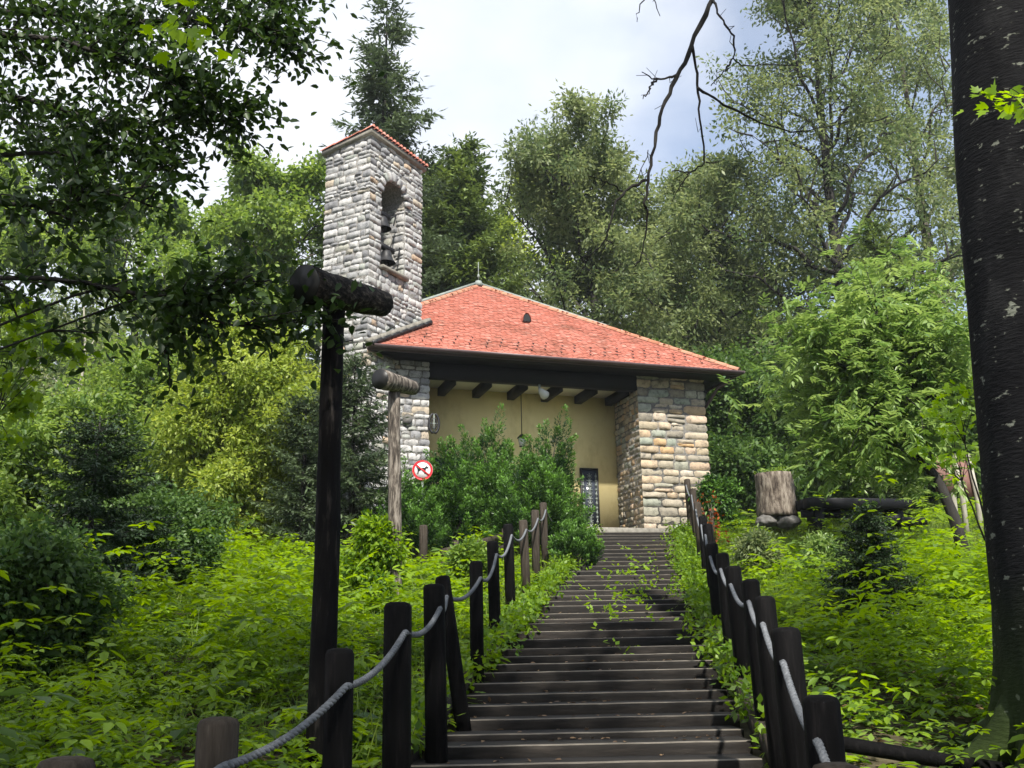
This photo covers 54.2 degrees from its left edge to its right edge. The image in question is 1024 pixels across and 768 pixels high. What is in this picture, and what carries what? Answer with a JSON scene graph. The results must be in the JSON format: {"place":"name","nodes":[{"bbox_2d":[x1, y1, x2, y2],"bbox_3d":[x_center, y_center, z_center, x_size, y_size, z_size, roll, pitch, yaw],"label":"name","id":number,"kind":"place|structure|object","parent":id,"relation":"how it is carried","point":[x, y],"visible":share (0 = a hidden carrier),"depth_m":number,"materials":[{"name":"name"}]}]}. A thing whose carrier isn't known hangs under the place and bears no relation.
{"place":"outdoors","nodes":[
{"label":"outdoors","id":0,"kind":"place"},
{"bbox_2d":[0,0,966,391],"label":"sky","id":1,"kind":"structure","parent":0,"point":[483,62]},
{"bbox_2d":[0,525,992,767],"bbox_3d":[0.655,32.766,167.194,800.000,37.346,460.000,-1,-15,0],"label":"ground","id":2,"kind":"structure","parent":0,"point":[757,752],"depth_m":8.16,"materials":[{"name":"green plant"}]},
{"bbox_2d":[0,292,102,464],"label":"maple sapling","id":3,"kind":"object","parent":2,"relation":"on","point":[17,404],"visible":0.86,"depth_m":7.85,"materials":[{"name":"green plant"}]},
{"bbox_2d":[0,131,150,423],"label":"broadleaf tree","id":4,"kind":"object","parent":2,"relation":"on","point":[6,249],"visible":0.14,"depth_m":42.06,"materials":[{"name":"green plant"}]},
{"bbox_2d":[0,504,156,702],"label":"leafy shrub","id":5,"kind":"object","parent":2,"relation":"on","point":[32,560],"visible":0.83,"depth_m":9.04,"materials":[{"name":"green plant"}]},
{"bbox_2d":[0,374,165,554],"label":"broadleaf bush","id":6,"kind":"object","parent":2,"relation":"on","point":[17,500],"visible":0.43,"depth_m":18.63,"materials":[{"name":"green plant"}]},
{"bbox_2d":[12,269,172,403],"bbox_3d":[-13.315,0.856,31.828,5.235,9.950,3.674,5,-16,-21],"label":"pale tree","id":7,"kind":"object","parent":2,"relation":"on","point":[104,293],"visible":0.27,"depth_m":32.18,"materials":[{"name":"green plant"}]},
{"bbox_2d":[11,400,202,614],"bbox_3d":[-5.619,1.927,13.573,3.197,3.346,3.546,-1,-15,0],"label":"young spruce","id":8,"kind":"object","parent":2,"relation":"on","point":[96,464],"visible":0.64,"depth_m":13.49,"materials":[{"name":"green plant"}]},
{"bbox_2d":[53,330,192,502],"bbox_3d":[-9.418,1.423,27.054,6.593,5.988,5.929,-1,-15,0],"label":"broadleaf bush","id":9,"kind":"object","parent":2,"relation":"on","point":[140,367],"visible":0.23,"depth_m":26.20,"materials":[{"name":"green plant"}]},
{"bbox_2d":[1,125,263,413],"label":"broadleaf tree","id":10,"kind":"object","parent":2,"relation":"on","point":[185,233],"visible":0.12,"depth_m":45.70,"materials":[{"name":"green plant"}]},
{"bbox_2d":[84,298,189,479],"bbox_3d":[-11.319,1.525,31.639,4.698,8.485,4.433,4,-16,-19],"label":"pale tree","id":11,"kind":"object","parent":2,"relation":"on","point":[140,337],"visible":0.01,"depth_m":31.85,"materials":[{"name":"green plant"}]},
{"bbox_2d":[71,470,248,596],"bbox_3d":[-5.533,2.587,15.570,2.814,2.369,2.833,-10,-17,29],"label":"leafy shrub","id":12,"kind":"object","parent":2,"relation":"on","point":[191,516],"visible":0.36,"depth_m":15.10,"materials":[{"name":"green plant"}]},
{"bbox_2d":[0,0,391,424],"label":"overhanging tree","id":13,"kind":"object","parent":2,"relation":"on","point":[191,293],"visible":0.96,"depth_m":8.32,"materials":[{"name":"green plant"}]},
{"bbox_2d":[137,0,240,73],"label":"maple sprig","id":14,"kind":"object","parent":13,"relation":"attached to","point":[195,41],"visible":1,"depth_m":5.30,"materials":[{"name":"green plant"}]},
{"bbox_2d":[124,134,326,483],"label":"broadleaf tree","id":15,"kind":"object","parent":2,"relation":"on","point":[278,198],"visible":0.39,"depth_m":41.80,"materials":[{"name":"green plant"}]},
{"bbox_2d":[128,304,349,549],"bbox_3d":[-6.413,1.288,24.659,5.577,6.233,4.976,-9,-17,27],"label":"broadleaf bush","id":16,"kind":"object","parent":2,"relation":"on","point":[211,444],"visible":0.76,"depth_m":23.52,"materials":[{"name":"green plant"}]},
{"bbox_2d":[0,535,558,767],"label":"grass","id":17,"kind":"structure","parent":2,"relation":"on","point":[284,688],"depth_m":8.81,"materials":[{"name":"green plant"}]},
{"bbox_2d":[36,502,552,767],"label":"rope fence","id":18,"kind":"object","parent":2,"relation":"on","point":[217,741],"visible":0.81,"depth_m":5.60,"materials":[{"name":"black wood"}]},
{"bbox_2d":[236,387,362,558],"bbox_3d":[-4.698,2.192,22.924,3.122,4.325,3.201,3,-16,-16],"label":"fir tree","id":19,"kind":"object","parent":2,"relation":"on","point":[285,498],"visible":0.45,"depth_m":22.57,"materials":[{"name":"green plant"}]},
{"bbox_2d":[290,264,393,767],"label":"log lamp post","id":20,"kind":"object","parent":2,"relation":"on","point":[324,627],"visible":0.8,"depth_m":6.98,"materials":[{"name":"black wood"}]},
{"bbox_2d":[264,342,424,558],"bbox_3d":[-3.446,1.677,22.332,3.486,5.156,3.512,-1,-15,0],"label":"fir tree","id":21,"kind":"object","parent":2,"relation":"on","point":[352,461],"visible":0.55,"depth_m":21.97,"materials":[{"name":"green plant"}]},
{"bbox_2d":[268,0,469,482],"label":"spruce tree","id":22,"kind":"object","parent":2,"relation":"on","point":[383,113],"visible":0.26,"depth_m":40.74,"materials":[{"name":"green plant"}]},
{"bbox_2d":[315,124,428,539],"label":"bell tower","id":23,"kind":"structure","parent":2,"relation":"on","point":[373,171],"depth_m":26.38,"materials":[{"name":"stone"}]},
{"bbox_2d":[381,211,396,232],"bbox_3d":[-3.370,-4.358,26.674,0.754,0.673,0.507,5,-16,-23],"label":"bell","id":24,"kind":"object","parent":23,"relation":"hanging from","point":[385,219],"visible":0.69,"depth_m":26.69,"materials":[{"name":"metal"}]},
{"bbox_2d":[380,242,400,266],"bbox_3d":[-3.257,-3.448,26.616,0.754,0.673,0.507,5,-16,-23],"label":"bell","id":25,"kind":"object","parent":23,"relation":"hanging from","point":[387,252],"visible":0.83,"depth_m":26.52,"materials":[{"name":"metal"}]},
{"bbox_2d":[339,509,418,604],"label":"shrub","id":26,"kind":"object","parent":2,"relation":"on","point":[372,535],"visible":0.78,"depth_m":14.30,"materials":[{"name":"green plant"}]},
{"bbox_2d":[371,369,419,599],"bbox_3d":[-1.698,1.670,14.635,0.308,3.754,0.916,-9,-17,28],"label":"log lamp post","id":27,"kind":"object","parent":2,"relation":"on","point":[394,385],"visible":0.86,"depth_m":14.73,"materials":[{"name":"brown wood"}]},
{"bbox_2d":[361,456,457,564],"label":"yew bush","id":28,"kind":"object","parent":2,"relation":"on","point":[438,535],"visible":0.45,"depth_m":21.24,"materials":[{"name":"green plant"}]},
{"bbox_2d":[412,460,432,499],"bbox_3d":[-1.927,2.917,21.498,0.450,2.605,0.072,0,-15,-3],"label":"prohibition sign","id":29,"kind":"object","parent":2,"relation":"on","point":[421,469],"visible":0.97,"depth_m":21.75,"materials":[{"name":"metal"}]},
{"bbox_2d":[419,525,427,569],"bbox_3d":[-1.754,3.396,19.802,0.160,1.206,0.150,-1,-15,0],"label":"wooden post","id":30,"kind":"object","parent":2,"relation":"on","point":[423,539],"visible":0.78,"depth_m":19.81,"materials":[{"name":"brown wood"}]},
{"bbox_2d":[421,153,455,263],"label":"spruce tree","id":31,"kind":"object","parent":2,"relation":"on","point":[426,176],"visible":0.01,"depth_m":54.17,"materials":[{"name":"green plant"}]},
{"bbox_2d":[401,435,491,558],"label":"yew bush","id":32,"kind":"object","parent":2,"relation":"on","point":[451,473],"visible":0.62,"depth_m":21.57,"materials":[{"name":"green plant"}]},
{"bbox_2d":[438,536,503,596],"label":"shrub","id":33,"kind":"object","parent":2,"relation":"on","point":[472,548],"visible":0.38,"depth_m":16.55,"materials":[{"name":"green plant"}]},
{"bbox_2d":[440,529,503,569],"bbox_3d":[-0.737,3.429,19.807,0.133,1.321,2.371,-10,-17,30],"label":"rail barrier","id":34,"kind":"object","parent":2,"relation":"on","point":[492,538],"visible":0.21,"depth_m":20.27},
{"bbox_2d":[421,130,533,296],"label":"spruce tree","id":35,"kind":"object","parent":2,"relation":"on","point":[461,213],"visible":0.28,"depth_m":41.34,"materials":[{"name":"green plant"}]},
{"bbox_2d":[0,252,955,503],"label":"wood","id":36,"kind":"object","parent":2,"relation":"on","point":[624,329],"depth_m":59.72,"materials":[{"name":"green plant"}]},
{"bbox_2d":[456,402,520,540],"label":"yew bush","id":37,"kind":"object","parent":2,"relation":"on","point":[492,463],"visible":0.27,"depth_m":22.52,"materials":[{"name":"green plant"}]},
{"bbox_2d":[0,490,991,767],"bbox_3d":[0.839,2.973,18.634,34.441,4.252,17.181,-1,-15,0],"label":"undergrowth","id":38,"kind":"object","parent":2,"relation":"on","point":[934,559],"visible":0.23,"depth_m":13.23,"materials":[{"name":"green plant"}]},
{"bbox_2d":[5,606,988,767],"bbox_3d":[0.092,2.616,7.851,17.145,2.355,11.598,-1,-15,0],"label":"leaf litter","id":39,"kind":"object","parent":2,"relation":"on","point":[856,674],"visible":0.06,"depth_m":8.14,"materials":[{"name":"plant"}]},
{"bbox_2d":[0,534,1014,767],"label":"broad herbs","id":40,"kind":"object","parent":2,"relation":"on","point":[174,734],"visible":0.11,"depth_m":8.07,"materials":[{"name":"green plant"}]},
{"bbox_2d":[0,565,1023,767],"bbox_3d":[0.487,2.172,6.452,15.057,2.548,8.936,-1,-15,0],"label":"undergrowth","id":41,"kind":"object","parent":2,"relation":"on","point":[183,683],"visible":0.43,"depth_m":8.12,"materials":[{"name":"green plant"}]},
{"bbox_2d":[0,473,1023,767],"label":"tall herbs","id":42,"kind":"object","parent":2,"relation":"on","point":[224,673],"visible":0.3,"depth_m":8.47,"materials":[{"name":"green plant"}]},
{"bbox_2d":[473,446,577,556],"bbox_3d":[-0.017,2.600,21.853,2.653,2.660,2.181,-13,-19,37],"label":"yew bush","id":43,"kind":"object","parent":2,"relation":"on","point":[513,500],"visible":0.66,"depth_m":21.34,"materials":[{"name":"green plant"}]},
{"bbox_2d":[315,262,744,531],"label":"chapel","id":44,"kind":"structure","parent":2,"relation":"on","point":[469,357],"depth_m":27.87,"materials":[{"name":"tile"}]},
{"bbox_2d":[402,414,412,424],"bbox_3d":[-2.669,0.905,25.558,0.260,0.260,0.050,4,-16,-17],"label":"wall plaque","id":45,"kind":"object","parent":44,"relation":"attached to","point":[409,420],"depth_m":25.54,"materials":[{"name":"white metal"}]},
{"bbox_2d":[428,413,439,433],"bbox_3d":[-2.007,1.014,25.715,0.320,0.556,0.070,4,-16,-17],"label":"wall lamp","id":46,"kind":"object","parent":44,"relation":"attached to","point":[435,423],"visible":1,"depth_m":25.70,"materials":[{"name":"metal"}]},
{"bbox_2d":[517,401,525,446],"bbox_3d":[0.262,0.901,27.584,0.260,1.712,0.300,4,-16,-17],"label":"hanging lantern","id":47,"kind":"object","parent":44,"relation":"hanging from","point":[519,441],"visible":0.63,"depth_m":27.39,"materials":[{"name":"metal"}]},
{"bbox_2d":[538,384,548,399],"bbox_3d":[0.820,0.202,26.983,0.269,0.435,0.321,-14,-19,39],"label":"spotlight","id":48,"kind":"object","parent":44,"relation":"attached to","point":[543,394],"visible":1,"depth_m":26.91,"materials":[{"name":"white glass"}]},
{"bbox_2d":[579,468,600,526],"bbox_3d":[2.207,3.262,28.345,0.548,1.763,0.085,4,-16,-17],"label":"door","id":49,"kind":"structure","parent":44,"relation":"in","point":[590,482],"depth_m":28.39,"materials":[{"name":"black glass"}]},
{"bbox_2d":[484,172,589,312],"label":"broadleaf tree","id":50,"kind":"object","parent":2,"relation":"on","point":[508,223],"visible":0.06,"depth_m":59.19,"materials":[{"name":"green plant"}]},
{"bbox_2d":[514,404,595,545],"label":"yew bush","id":51,"kind":"object","parent":2,"relation":"on","point":[547,465],"visible":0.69,"depth_m":22.18,"materials":[{"name":"green plant"}]},
{"bbox_2d":[376,517,765,764],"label":"step edge weeds","id":52,"kind":"object","parent":2,"relation":"on","point":[690,573],"visible":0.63,"depth_m":11.71,"materials":[{"name":"green plant"}]},
{"bbox_2d":[546,516,605,565],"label":"yew bush","id":53,"kind":"object","parent":2,"relation":"on","point":[574,539],"visible":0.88,"depth_m":19.79,"materials":[{"name":"green plant"}]},
{"bbox_2d":[411,532,769,767],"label":"stairway","id":54,"kind":"object","parent":2,"relation":"on","point":[669,700],"visible":0.75,"depth_m":8.77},
{"bbox_2d":[447,544,719,763],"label":"step litter","id":55,"kind":"object","parent":54,"relation":"on","point":[489,699],"visible":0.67,"depth_m":8.46,"materials":[{"name":"green plant"}]},
{"bbox_2d":[570,537,684,653],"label":"fallen leaves","id":56,"kind":"object","parent":54,"relation":"on","point":[625,593],"visible":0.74,"depth_m":15.88,"materials":[{"name":"green plant"}]},
{"bbox_2d":[270,425,935,525],"bbox_3d":[0.877,6.006,40.774,67.541,6.126,24.240,-1,-15,0],"label":"understorey","id":57,"kind":"object","parent":2,"relation":"on","point":[791,438],"visible":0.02,"depth_m":31.11,"materials":[{"name":"green plant"}]},
{"bbox_2d":[484,79,736,356],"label":"broadleaf tree","id":58,"kind":"object","parent":2,"relation":"on","point":[564,170],"visible":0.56,"depth_m":44.17,"materials":[{"name":"green plant"}]},
{"bbox_2d":[693,490,730,542],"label":"red shrub","id":59,"kind":"object","parent":2,"relation":"on","point":[712,522],"visible":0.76,"depth_m":20.91,"materials":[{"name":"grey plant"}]},
{"bbox_2d":[688,472,746,531],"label":"shrub","id":60,"kind":"object","parent":2,"relation":"on","point":[725,491],"visible":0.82,"depth_m":25.04,"materials":[{"name":"green plant"}]},
{"bbox_2d":[557,137,890,379],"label":"broadleaf tree","id":61,"kind":"object","parent":2,"relation":"on","point":[728,166],"visible":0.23,"depth_m":48.68,"materials":[{"name":"green plant"}]},
{"bbox_2d":[655,325,823,498],"bbox_3d":[7.201,2.046,33.799,7.138,7.715,6.998,-3,-15,9],"label":"leafy shrub","id":62,"kind":"object","parent":2,"relation":"on","point":[718,419],"visible":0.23,"depth_m":32.31,"materials":[{"name":"green plant"}]},
{"bbox_2d":[706,421,801,522],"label":"leafy shrub","id":63,"kind":"object","parent":2,"relation":"on","point":[746,458],"visible":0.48,"depth_m":30.23,"materials":[{"name":"green plant"}]},
{"bbox_2d":[725,523,790,579],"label":"shrub","id":64,"kind":"object","parent":2,"relation":"on","point":[754,541],"visible":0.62,"depth_m":17.08,"materials":[{"name":"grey plant"}]},
{"bbox_2d":[684,479,845,767],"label":"rope fence","id":65,"kind":"object","parent":2,"relation":"on","point":[803,730],"visible":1,"depth_m":5.86,"materials":[{"name":"black wood"}]},
{"bbox_2d":[576,0,1023,767],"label":"beech tree","id":66,"kind":"object","parent":2,"relation":"on","point":[986,42],"visible":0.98,"depth_m":6.81,"materials":[{"name":"black plant"}]},
{"bbox_2d":[954,80,1023,123],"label":"maple sprig","id":67,"kind":"object","parent":66,"relation":"attached to","point":[1015,92],"visible":1,"depth_m":5.86,"materials":[{"name":"green plant"}]},
{"bbox_2d":[740,374,863,499],"bbox_3d":[10.436,2.862,36.313,7.438,7.376,6.736,1,-15,-9],"label":"leafy shrub","id":68,"kind":"object","parent":2,"relation":"on","point":[816,481],"visible":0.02,"depth_m":34.71,"materials":[{"name":"green plant"}]},
{"bbox_2d":[653,0,966,379],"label":"broadleaf tree","id":69,"kind":"object","parent":2,"relation":"on","point":[806,14],"visible":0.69,"depth_m":42.90,"materials":[{"name":"green plant"}]},
{"bbox_2d":[791,525,852,575],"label":"shrub","id":70,"kind":"object","parent":2,"relation":"on","point":[818,543],"visible":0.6,"depth_m":17.21,"materials":[{"name":"green plant"}]},
{"bbox_2d":[813,762,859,767],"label":"fence post","id":71,"kind":"object","parent":2,"relation":"on","point":[834,765],"visible":1,"depth_m":3.25,"materials":[{"name":"grey wood"}]},
{"bbox_2d":[685,514,988,633],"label":"grass","id":72,"kind":"structure","parent":2,"relation":"on","point":[943,525],"depth_m":20.57,"materials":[{"name":"green plant"}]},
{"bbox_2d":[755,515,776,527],"bbox_3d":[6.210,3.354,24.485,0.562,0.322,0.455,-1,-15,0],"label":"rock","id":73,"kind":"object","parent":72,"relation":"on","point":[766,520],"visible":0.93,"depth_m":24.34,"materials":[{"name":"grey stone"}]},
{"bbox_2d":[776,515,801,530],"bbox_3d":[6.750,3.377,24.466,0.702,0.406,0.538,-1,-15,0],"label":"rock","id":74,"kind":"object","parent":72,"relation":"on","point":[788,522],"visible":0.99,"depth_m":24.30,"materials":[{"name":"grey stone"}]},
{"bbox_2d":[754,471,797,518],"bbox_3d":[6.559,2.774,24.892,1.030,1.074,1.041,-1,-15,0],"label":"tree stump","id":75,"kind":"object","parent":74,"relation":"on","point":[775,494],"visible":0.94,"depth_m":24.51,"materials":[{"name":"brown wood"}]},
{"bbox_2d":[753,463,795,473],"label":"potted plant","id":76,"kind":"object","parent":75,"relation":"in","point":[781,468],"visible":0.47,"depth_m":24.98,"materials":[{"name":"green plant"}]},
{"bbox_2d":[717,218,979,563],"bbox_3d":[7.288,0.458,19.905,5.362,7.421,6.096,-7,-16,22],"label":"elder tree","id":77,"kind":"object","parent":2,"relation":"on","point":[891,367],"visible":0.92,"depth_m":18.52,"materials":[{"name":"green plant"}]},
{"bbox_2d":[793,289,911,497],"bbox_3d":[14.088,1.798,39.101,8.519,10.513,9.669,9,-18,-33],"label":"leafy shrub","id":78,"kind":"object","parent":2,"relation":"on","point":[816,376],"depth_m":38.38,"materials":[{"name":"green plant"}]},
{"bbox_2d":[795,497,912,534],"bbox_3d":[8.368,3.284,24.538,2.801,0.846,0.838,2,-15,-12],"label":"picnic table","id":79,"kind":"object","parent":2,"relation":"on","point":[836,505],"visible":0.78,"depth_m":24.28,"materials":[{"name":"black wood"}]},
{"bbox_2d":[733,497,974,532],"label":"undergrowth","id":80,"kind":"object","parent":2,"relation":"on","point":[804,521],"visible":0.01,"depth_m":26.07,"materials":[{"name":"green plant"}]},
{"bbox_2d":[766,0,968,346],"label":"broadleaf tree","id":81,"kind":"object","parent":2,"relation":"on","point":[936,23],"visible":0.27,"depth_m":49.72,"materials":[{"name":"green plant"}]},
{"bbox_2d":[808,504,937,637],"bbox_3d":[4.229,2.274,11.727,1.572,1.794,1.776,-1,-15,0],"label":"young spruce","id":82,"kind":"object","parent":2,"relation":"on","point":[866,523],"visible":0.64,"depth_m":11.77,"materials":[{"name":"green plant"}]},
{"bbox_2d":[805,213,981,520],"bbox_3d":[11.494,-0.323,31.082,6.038,10.734,5.664,4,-16,-19],"label":"spruce tree","id":83,"kind":"object","parent":2,"relation":"on","point":[871,233],"visible":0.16,"depth_m":31.38,"materials":[{"name":"green plant"}]},
{"bbox_2d":[877,516,927,532],"bbox_3d":[9.015,3.460,23.349,1.478,0.659,0.438,5,-16,-23],"label":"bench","id":84,"kind":"object","parent":2,"relation":"on","point":[899,522],"visible":0.32,"depth_m":23.30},
{"bbox_2d":[855,346,981,514],"bbox_3d":[13.706,1.757,30.245,7.463,6.199,7.398,5,-16,-22],"label":"leafy shrub","id":85,"kind":"object","parent":2,"relation":"on","point":[977,470],"visible":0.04,"depth_m":28.85,"materials":[{"name":"green plant"}]},
{"bbox_2d":[844,736,1013,767],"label":"edging log","id":86,"kind":"object","parent":2,"relation":"on","point":[889,751],"visible":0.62,"depth_m":6.11,"materials":[{"name":"black wood"}]},
{"bbox_2d":[908,422,984,539],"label":"maple sapling","id":87,"kind":"object","parent":2,"relation":"on","point":[952,439],"visible":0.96,"depth_m":9.14,"materials":[{"name":"green plant"}]},
{"bbox_2d":[920,376,982,514],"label":"maple sapling","id":88,"kind":"object","parent":2,"relation":"on","point":[950,416],"visible":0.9,"depth_m":9.21,"materials":[{"name":"green plant"}]},
{"bbox_2d":[935,455,982,534],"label":"trunks","id":89,"kind":"object","parent":2,"relation":"on","point":[970,486],"visible":0.23,"depth_m":22.10,"materials":[{"name":"beige plant"}]}
]}

